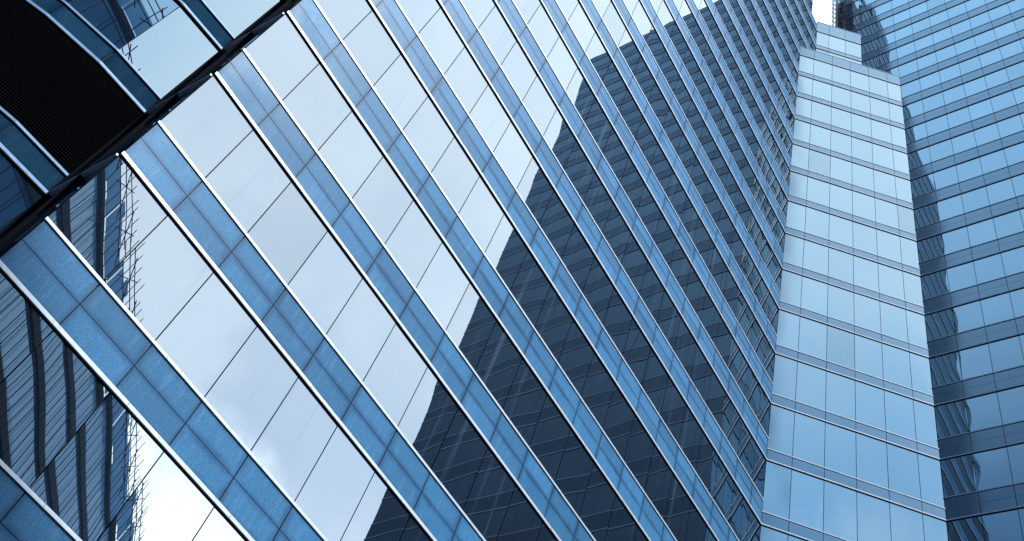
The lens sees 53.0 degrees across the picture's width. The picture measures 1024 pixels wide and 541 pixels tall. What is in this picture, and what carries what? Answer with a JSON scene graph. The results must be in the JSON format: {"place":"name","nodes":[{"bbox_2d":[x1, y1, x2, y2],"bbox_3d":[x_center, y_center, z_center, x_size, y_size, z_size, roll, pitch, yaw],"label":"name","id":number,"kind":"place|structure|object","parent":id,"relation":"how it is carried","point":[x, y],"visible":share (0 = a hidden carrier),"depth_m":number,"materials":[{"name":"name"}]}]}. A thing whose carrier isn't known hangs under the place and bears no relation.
{"place":"outdoors","nodes":[
{"label":"outdoors","id":0,"kind":"place"},
{"bbox_2d":[812,0,835,25],"label":"sky","id":1,"kind":"structure","parent":0,"point":[821,9],"materials":[{"name":"white"}]},
{"label":"ground","id":2,"kind":"structure","parent":0,"visible":0},
{"bbox_2d":[0,0,1023,540],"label":"office tower","id":3,"kind":"structure","parent":2,"relation":"on","point":[510,270],"depth_m":33.53,"materials":[{"name":"blue glass"}]},
{"bbox_2d":[0,151,42,229],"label":"window","id":4,"kind":"structure","parent":3,"relation":"in","point":[17,193],"depth_m":21.94,"materials":[{"name":"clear glass"}]},
{"bbox_2d":[0,271,52,381],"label":"window","id":5,"kind":"structure","parent":3,"relation":"in","point":[22,328],"depth_m":18.09,"materials":[{"name":"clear glass"}]},
{"bbox_2d":[0,330,109,486],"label":"window","id":6,"kind":"structure","parent":3,"relation":"in","point":[48,397],"depth_m":18.04,"materials":[{"name":"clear glass"}]},
{"bbox_2d":[30,393,163,540],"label":"window","id":7,"kind":"structure","parent":3,"relation":"in","point":[90,480],"depth_m":18.53,"materials":[{"name":"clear glass"}]},
{"bbox_2d":[49,156,167,279],"bbox_3d":[-8.021,-1.096,20.562,0.002,2.490,1.542,-20,-64,29],"label":"window","id":8,"kind":"structure","parent":3,"relation":"in","point":[107,218],"depth_m":20.50,"materials":[{"name":"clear glass"}]},
{"bbox_2d":[69,0,179,48],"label":"window","id":9,"kind":"structure","parent":3,"relation":"in","point":[120,21],"depth_m":26.43,"materials":[{"name":"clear glass"}]},
{"bbox_2d":[82,84,200,169],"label":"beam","id":10,"kind":"structure","parent":3,"relation":"in","point":[180,98],"depth_m":23.87,"materials":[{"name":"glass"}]},
{"bbox_2d":[99,452,213,540],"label":"window","id":11,"kind":"structure","parent":3,"relation":"in","point":[167,505],"depth_m":19.49,"materials":[{"name":"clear glass"}]},
{"bbox_2d":[104,216,212,339],"bbox_3d":[-7.221,0.113,21.166,0.002,2.490,1.542,-20,-64,29],"label":"window","id":12,"kind":"structure","parent":3,"relation":"in","point":[161,275],"depth_m":21.11,"materials":[{"name":"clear glass"}]},
{"bbox_2d":[120,6,218,96],"bbox_3d":[-9.041,-5.837,27.306,0.002,3.160,1.561,-27,-67,31],"label":"window","id":13,"kind":"structure","parent":3,"relation":"in","point":[173,48],"depth_m":27.24,"materials":[{"name":"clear glass"}]},
{"bbox_2d":[156,272,256,395],"bbox_3d":[-6.422,1.321,21.771,0.001,2.490,1.542,-20,-64,29],"label":"window","id":14,"kind":"structure","parent":3,"relation":"in","point":[209,331],"depth_m":21.71,"materials":[{"name":"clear glass"}]},
{"bbox_2d":[161,76,252,177],"bbox_3d":[-7.002,-3.353,23.729,0.005,2.490,1.542,-20,-64,29],"label":"window","id":15,"kind":"structure","parent":3,"relation":"in","point":[208,125],"depth_m":23.68,"materials":[{"name":"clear glass"}]},
{"bbox_2d":[193,507,245,540],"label":"window","id":16,"kind":"structure","parent":3,"relation":"in","point":[216,527],"depth_m":20.40,"materials":[{"name":"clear glass"}]},
{"bbox_2d":[204,0,279,36],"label":"window","id":17,"kind":"structure","parent":3,"relation":"in","point":[237,15],"depth_m":30.05,"materials":[{"name":"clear glass"}]},
{"bbox_2d":[205,130,290,231],"bbox_3d":[-6.202,-2.145,24.332,0.003,2.490,1.542,-20,-64,29],"label":"window","id":18,"kind":"structure","parent":3,"relation":"in","point":[250,178],"depth_m":24.28,"materials":[{"name":"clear glass"}]},
{"bbox_2d":[205,327,297,449],"bbox_3d":[-5.622,2.529,22.375,0.002,2.490,1.542,-20,-64,29],"label":"window","id":19,"kind":"structure","parent":3,"relation":"in","point":[250,390],"depth_m":22.32,"materials":[{"name":"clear glass"}]},
{"bbox_2d":[245,14,318,99],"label":"window","id":20,"kind":"structure","parent":3,"relation":"in","point":[282,55],"depth_m":26.86,"materials":[{"name":"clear glass"}]},
{"bbox_2d":[248,182,327,283],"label":"window","id":21,"kind":"structure","parent":3,"relation":"in","point":[290,229],"depth_m":24.89,"materials":[{"name":"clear glass"}]},
{"bbox_2d":[251,377,336,499],"bbox_3d":[-4.823,3.738,22.980,0.005,2.490,1.542,-20,-64,29],"label":"window","id":22,"kind":"structure","parent":3,"relation":"in","point":[290,446],"depth_m":22.92,"materials":[{"name":"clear glass"}]},
{"bbox_2d":[282,64,351,149],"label":"window","id":23,"kind":"structure","parent":3,"relation":"in","point":[316,104],"depth_m":27.46,"materials":[{"name":"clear glass"}]},
{"bbox_2d":[288,231,361,333],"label":"window","id":24,"kind":"structure","parent":3,"relation":"in","point":[328,278],"depth_m":25.50,"materials":[{"name":"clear glass"}]},
{"bbox_2d":[295,426,374,540],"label":"window","id":25,"kind":"structure","parent":3,"relation":"in","point":[335,487],"depth_m":23.54,"materials":[{"name":"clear glass"}]},
{"bbox_2d":[316,0,371,38],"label":"window","id":26,"kind":"structure","parent":3,"relation":"in","point":[344,15],"depth_m":29.89,"materials":[{"name":"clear glass"}]},
{"bbox_2d":[318,111,382,197],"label":"window","id":27,"kind":"structure","parent":3,"relation":"in","point":[350,152],"depth_m":28.07,"materials":[{"name":"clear glass"}]},
{"bbox_2d":[327,278,395,380],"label":"window","id":28,"kind":"structure","parent":3,"relation":"in","point":[363,326],"depth_m":26.11,"materials":[{"name":"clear glass"}]},
{"bbox_2d":[343,11,400,84],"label":"window","id":29,"kind":"structure","parent":3,"relation":"in","point":[370,44],"depth_m":30.64,"materials":[{"name":"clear glass"}]},
{"bbox_2d":[341,472,409,540],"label":"window","id":30,"kind":"structure","parent":3,"relation":"in","point":[379,516],"depth_m":24.51,"materials":[{"name":"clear glass"}]},
{"bbox_2d":[353,157,412,243],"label":"window","id":31,"kind":"structure","parent":3,"relation":"in","point":[383,199],"depth_m":28.68,"materials":[{"name":"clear glass"}]},
{"bbox_2d":[363,323,427,425],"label":"window","id":32,"kind":"structure","parent":3,"relation":"in","point":[398,369],"depth_m":26.71,"materials":[{"name":"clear glass"}]},
{"bbox_2d":[373,54,427,129],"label":"window","id":33,"kind":"structure","parent":3,"relation":"in","point":[399,88],"depth_m":31.24,"materials":[{"name":"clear glass"}]},
{"bbox_2d":[385,201,441,287],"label":"window","id":34,"kind":"structure","parent":3,"relation":"in","point":[414,242],"depth_m":29.28,"materials":[{"name":"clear glass"}]},
{"bbox_2d":[398,366,457,468],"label":"window","id":35,"kind":"structure","parent":3,"relation":"in","point":[427,419],"depth_m":27.31,"materials":[{"name":"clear glass"}]},
{"bbox_2d":[403,96,453,171],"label":"window","id":36,"kind":"structure","parent":3,"relation":"in","point":[427,131],"depth_m":31.85,"materials":[{"name":"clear glass"}]},
{"bbox_2d":[418,8,464,73],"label":"window","id":37,"kind":"structure","parent":3,"relation":"in","point":[439,36],"depth_m":34.42,"materials":[{"name":"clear glass"}]},
{"bbox_2d":[416,242,469,329],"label":"window","id":38,"kind":"structure","parent":3,"relation":"in","point":[443,285],"depth_m":29.89,"materials":[{"name":"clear glass"}]},
{"bbox_2d":[432,137,479,211],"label":"window","id":39,"kind":"structure","parent":3,"relation":"in","point":[455,173],"depth_m":32.45,"materials":[{"name":"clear glass"}]},
{"bbox_2d":[431,408,486,509],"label":"window","id":40,"kind":"structure","parent":3,"relation":"in","point":[457,463],"depth_m":27.92,"materials":[{"name":"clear glass"}]},
{"bbox_2d":[444,47,487,112],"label":"window","id":41,"kind":"structure","parent":3,"relation":"in","point":[464,76],"depth_m":35.03,"materials":[{"name":"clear glass"}]},
{"bbox_2d":[446,282,495,369],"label":"window","id":42,"kind":"structure","parent":3,"relation":"in","point":[471,326],"depth_m":30.49,"materials":[{"name":"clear glass"}]},
{"bbox_2d":[459,176,503,251],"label":"window","id":43,"kind":"structure","parent":3,"relation":"in","point":[481,212],"depth_m":33.05,"materials":[{"name":"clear glass"}]},
{"bbox_2d":[463,448,514,540],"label":"window","id":44,"kind":"structure","parent":3,"relation":"in","point":[491,492],"depth_m":28.54,"materials":[{"name":"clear glass"}]},
{"bbox_2d":[469,85,510,150],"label":"window","id":45,"kind":"structure","parent":3,"relation":"in","point":[489,116],"depth_m":35.63,"materials":[{"name":"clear glass"}]},
{"bbox_2d":[479,6,515,64],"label":"window","id":46,"kind":"structure","parent":3,"relation":"in","point":[495,30],"depth_m":38.20,"materials":[{"name":"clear glass"}]},
{"bbox_2d":[475,322,521,407],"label":"window","id":47,"kind":"structure","parent":3,"relation":"in","point":[497,367],"depth_m":31.09,"materials":[{"name":"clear glass"}]},
{"bbox_2d":[485,214,527,289],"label":"window","id":48,"kind":"structure","parent":3,"relation":"in","point":[506,250],"depth_m":33.67,"materials":[{"name":"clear glass"}]},
{"bbox_2d":[0,0,1023,540],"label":"window","id":49,"kind":"structure","parent":3,"relation":"in","point":[844,305],"depth_m":59.82,"materials":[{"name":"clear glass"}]},
{"bbox_2d":[493,121,532,188],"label":"window","id":50,"kind":"structure","parent":3,"relation":"in","point":[512,153],"depth_m":36.23,"materials":[{"name":"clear glass"}]},
{"bbox_2d":[501,41,536,99],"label":"window","id":51,"kind":"structure","parent":3,"relation":"in","point":[517,67],"depth_m":38.80,"materials":[{"name":"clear glass"}]},
{"bbox_2d":[497,486,541,540],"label":"window","id":52,"kind":"structure","parent":3,"relation":"in","point":[521,522],"depth_m":29.52,"materials":[{"name":"blue glass"}]},
{"bbox_2d":[503,359,546,445],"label":"window","id":53,"kind":"structure","parent":3,"relation":"in","point":[523,405],"depth_m":31.71,"materials":[{"name":"blue glass"}]},
{"bbox_2d":[510,250,550,325],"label":"window","id":54,"kind":"structure","parent":3,"relation":"in","point":[530,288],"depth_m":34.27,"materials":[{"name":"blue glass"}]},
{"bbox_2d":[517,157,553,223],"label":"window","id":55,"kind":"structure","parent":3,"relation":"in","point":[534,188],"depth_m":36.83,"materials":[{"name":"blue glass"}]},
{"bbox_2d":[522,75,556,134],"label":"window","id":56,"kind":"structure","parent":3,"relation":"in","point":[537,101],"depth_m":39.41,"materials":[{"name":"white glass"}]},
{"bbox_2d":[529,395,570,480],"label":"window","id":57,"kind":"structure","parent":3,"relation":"in","point":[550,436],"depth_m":32.31,"materials":[{"name":"blue glass"}]},
{"bbox_2d":[535,286,572,361],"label":"window","id":58,"kind":"structure","parent":3,"relation":"in","point":[554,321],"depth_m":34.87,"materials":[{"name":"blue glass"}]},
{"bbox_2d":[540,191,573,257],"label":"window","id":59,"kind":"structure","parent":3,"relation":"in","point":[556,223],"depth_m":37.44,"materials":[{"name":"blue glass"}]},
{"bbox_2d":[544,109,575,168],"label":"window","id":60,"kind":"structure","parent":3,"relation":"in","point":[558,135],"depth_m":40.01,"materials":[{"name":"blue glass"}]},
{"bbox_2d":[555,430,592,515],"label":"window","id":61,"kind":"structure","parent":3,"relation":"in","point":[575,468],"depth_m":32.91,"materials":[{"name":"blue glass"}]},
{"bbox_2d":[558,320,593,395],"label":"window","id":62,"kind":"structure","parent":3,"relation":"in","point":[576,356],"depth_m":35.47,"materials":[{"name":"blue glass"}]},
{"bbox_2d":[561,225,593,291],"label":"window","id":63,"kind":"structure","parent":3,"relation":"in","point":[577,257],"depth_m":38.04,"materials":[{"name":"blue glass"}]},
{"bbox_2d":[564,141,594,200],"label":"window","id":64,"kind":"structure","parent":3,"relation":"in","point":[580,172],"depth_m":40.62,"materials":[{"name":"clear glass"}]},
{"bbox_2d":[580,463,615,540],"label":"window","id":65,"kind":"structure","parent":3,"relation":"in","point":[597,506],"depth_m":33.54,"materials":[{"name":"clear glass"}]},
{"bbox_2d":[581,352,614,428],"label":"window","id":66,"kind":"structure","parent":3,"relation":"in","point":[597,391],"depth_m":36.09,"materials":[{"name":"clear glass"}]},
{"bbox_2d":[582,257,613,323],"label":"window","id":67,"kind":"structure","parent":3,"relation":"in","point":[598,289],"depth_m":38.64,"materials":[{"name":"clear glass"}]},
{"bbox_2d":[584,173,612,232],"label":"window","id":68,"kind":"structure","parent":3,"relation":"in","point":[598,202],"depth_m":41.22,"materials":[{"name":"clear glass"}]},
{"bbox_2d":[603,288,631,354],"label":"window","id":69,"kind":"structure","parent":3,"relation":"in","point":[617,322],"depth_m":39.26,"materials":[{"name":"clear glass"}]},
{"bbox_2d":[603,385,634,459],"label":"window","id":70,"kind":"structure","parent":3,"relation":"in","point":[618,423],"depth_m":36.68,"materials":[{"name":"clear glass"}]},
{"bbox_2d":[623,319,650,385],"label":"window","id":71,"kind":"structure","parent":3,"relation":"in","point":[637,349],"depth_m":39.87,"materials":[{"name":"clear glass"}]},
{"bbox_2d":[624,416,653,489],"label":"window","id":72,"kind":"structure","parent":3,"relation":"in","point":[639,451],"depth_m":37.29,"materials":[{"name":"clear glass"}]},
{"bbox_2d":[642,348,667,413],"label":"window","id":73,"kind":"structure","parent":3,"relation":"in","point":[655,379],"depth_m":40.46,"materials":[{"name":"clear glass"}]},
{"bbox_2d":[645,445,672,519],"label":"window","id":74,"kind":"structure","parent":3,"relation":"in","point":[659,479],"depth_m":37.90,"materials":[{"name":"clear glass"}]},
{"bbox_2d":[660,377,685,442],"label":"window","id":75,"kind":"structure","parent":3,"relation":"in","point":[673,407],"depth_m":41.07,"materials":[{"name":"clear glass"}]},
{"bbox_2d":[665,474,690,540],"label":"window","id":76,"kind":"structure","parent":3,"relation":"in","point":[678,507],"depth_m":38.53,"materials":[{"name":"blue glass"}]},
{"bbox_2d":[679,405,701,470],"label":"window","id":77,"kind":"structure","parent":3,"relation":"in","point":[691,432],"depth_m":41.68,"materials":[{"name":"blue glass"}]},
{"bbox_2d":[762,461,790,519],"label":"window","id":78,"kind":"structure","parent":3,"relation":"in","point":[777,485],"depth_m":47.05,"materials":[{"name":"blue glass"}]},
{"bbox_2d":[768,404,794,455],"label":"window","id":79,"kind":"structure","parent":3,"relation":"in","point":[781,427],"depth_m":50.23,"materials":[{"name":"blue glass"}]},
{"bbox_2d":[772,354,796,399],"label":"window","id":80,"kind":"structure","parent":3,"relation":"in","point":[785,369],"depth_m":53.40,"materials":[{"name":"blue glass"}]},
{"bbox_2d":[789,469,823,530],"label":"window","id":81,"kind":"structure","parent":3,"relation":"in","point":[807,491],"depth_m":46.93,"materials":[{"name":"blue glass"}]},
{"bbox_2d":[793,412,824,466],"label":"window","id":82,"kind":"structure","parent":3,"relation":"in","point":[809,432],"depth_m":50.12,"materials":[{"name":"blue glass"}]},
{"bbox_2d":[796,362,825,409],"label":"window","id":83,"kind":"structure","parent":3,"relation":"in","point":[811,381],"depth_m":53.28,"materials":[{"name":"blue glass"}]},
{"bbox_2d":[798,316,826,359],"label":"window","id":84,"kind":"structure","parent":3,"relation":"in","point":[812,334],"depth_m":56.46,"materials":[{"name":"blue glass"}]},
{"bbox_2d":[823,480,856,540],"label":"window","id":85,"kind":"structure","parent":3,"relation":"in","point":[840,502],"depth_m":46.82,"materials":[{"name":"blue glass"}]},
{"bbox_2d":[825,423,855,477],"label":"window","id":86,"kind":"structure","parent":3,"relation":"in","point":[840,443],"depth_m":49.99,"materials":[{"name":"blue glass"}]},
{"bbox_2d":[826,371,854,419],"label":"window","id":87,"kind":"structure","parent":3,"relation":"in","point":[840,390],"depth_m":53.18,"materials":[{"name":"blue glass"}]},
{"bbox_2d":[827,325,854,369],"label":"window","id":88,"kind":"structure","parent":3,"relation":"in","point":[840,343],"depth_m":56.33,"materials":[{"name":"blue glass"}]},
{"bbox_2d":[832,0,854,30],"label":"roof mast","id":89,"kind":"object","parent":3,"relation":"on","point":[834,9],"visible":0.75,"depth_m":104.03,"materials":[{"name":"grey metal"}]},
{"bbox_2d":[855,334,882,378],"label":"window","id":90,"kind":"structure","parent":3,"relation":"in","point":[868,352],"depth_m":56.19,"materials":[{"name":"blue glass"}]},
{"bbox_2d":[855,380,885,429],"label":"window","id":91,"kind":"structure","parent":3,"relation":"in","point":[870,408],"depth_m":53.04,"materials":[{"name":"blue glass"}]},
{"bbox_2d":[856,433,887,487],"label":"window","id":92,"kind":"structure","parent":3,"relation":"in","point":[871,453],"depth_m":49.86,"materials":[{"name":"blue glass"}]},
{"bbox_2d":[857,492,890,540],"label":"window","id":93,"kind":"structure","parent":3,"relation":"in","point":[873,514],"depth_m":46.88,"materials":[{"name":"blue glass"}]},
{"bbox_2d":[882,343,911,387],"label":"window","id":94,"kind":"structure","parent":3,"relation":"in","point":[896,361],"depth_m":56.07,"materials":[{"name":"blue glass"}]},
{"bbox_2d":[884,390,915,440],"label":"window","id":95,"kind":"structure","parent":3,"relation":"in","point":[899,410],"depth_m":52.89,"materials":[{"name":"blue glass"}]},
{"bbox_2d":[887,443,920,499],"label":"window","id":96,"kind":"structure","parent":3,"relation":"in","point":[903,472],"depth_m":49.72,"materials":[{"name":"blue glass"}]},
{"bbox_2d":[890,503,923,540],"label":"window","id":97,"kind":"structure","parent":3,"relation":"in","point":[906,524],"depth_m":47.04,"materials":[{"name":"blue glass"}]},
{"bbox_2d":[918,453,944,507],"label":"window","id":98,"kind":"structure","parent":3,"relation":"in","point":[929,468],"depth_m":49.61,"materials":[{"name":"blue glass"}]},
{"bbox_2d":[935,399,968,438],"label":"window","id":99,"kind":"structure","parent":3,"relation":"in","point":[951,418],"depth_m":52.66,"materials":[{"name":"blue glass"}]},
{"bbox_2d":[940,454,977,496],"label":"window","id":100,"kind":"structure","parent":3,"relation":"in","point":[958,473],"depth_m":49.48,"materials":[{"name":"blue glass"}]},
{"bbox_2d":[958,343,992,379],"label":"window","id":101,"kind":"structure","parent":3,"relation":"in","point":[974,361],"depth_m":55.06,"materials":[{"name":"blue glass"}]},
{"bbox_2d":[965,392,1001,431],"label":"window","id":102,"kind":"structure","parent":3,"relation":"in","point":[983,411],"depth_m":51.91,"materials":[{"name":"blue glass"}]},
{"bbox_2d":[973,447,1012,489],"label":"window","id":103,"kind":"structure","parent":3,"relation":"in","point":[992,467],"depth_m":48.72,"materials":[{"name":"blue glass"}]},
{"bbox_2d":[982,509,1022,540],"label":"window","id":104,"kind":"structure","parent":3,"relation":"in","point":[1000,526],"depth_m":45.87,"materials":[{"name":"blue glass"}]},
{"bbox_2d":[988,336,1023,371],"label":"window","id":105,"kind":"structure","parent":3,"relation":"in","point":[1005,353],"depth_m":54.30,"materials":[{"name":"blue glass"}]}
]}

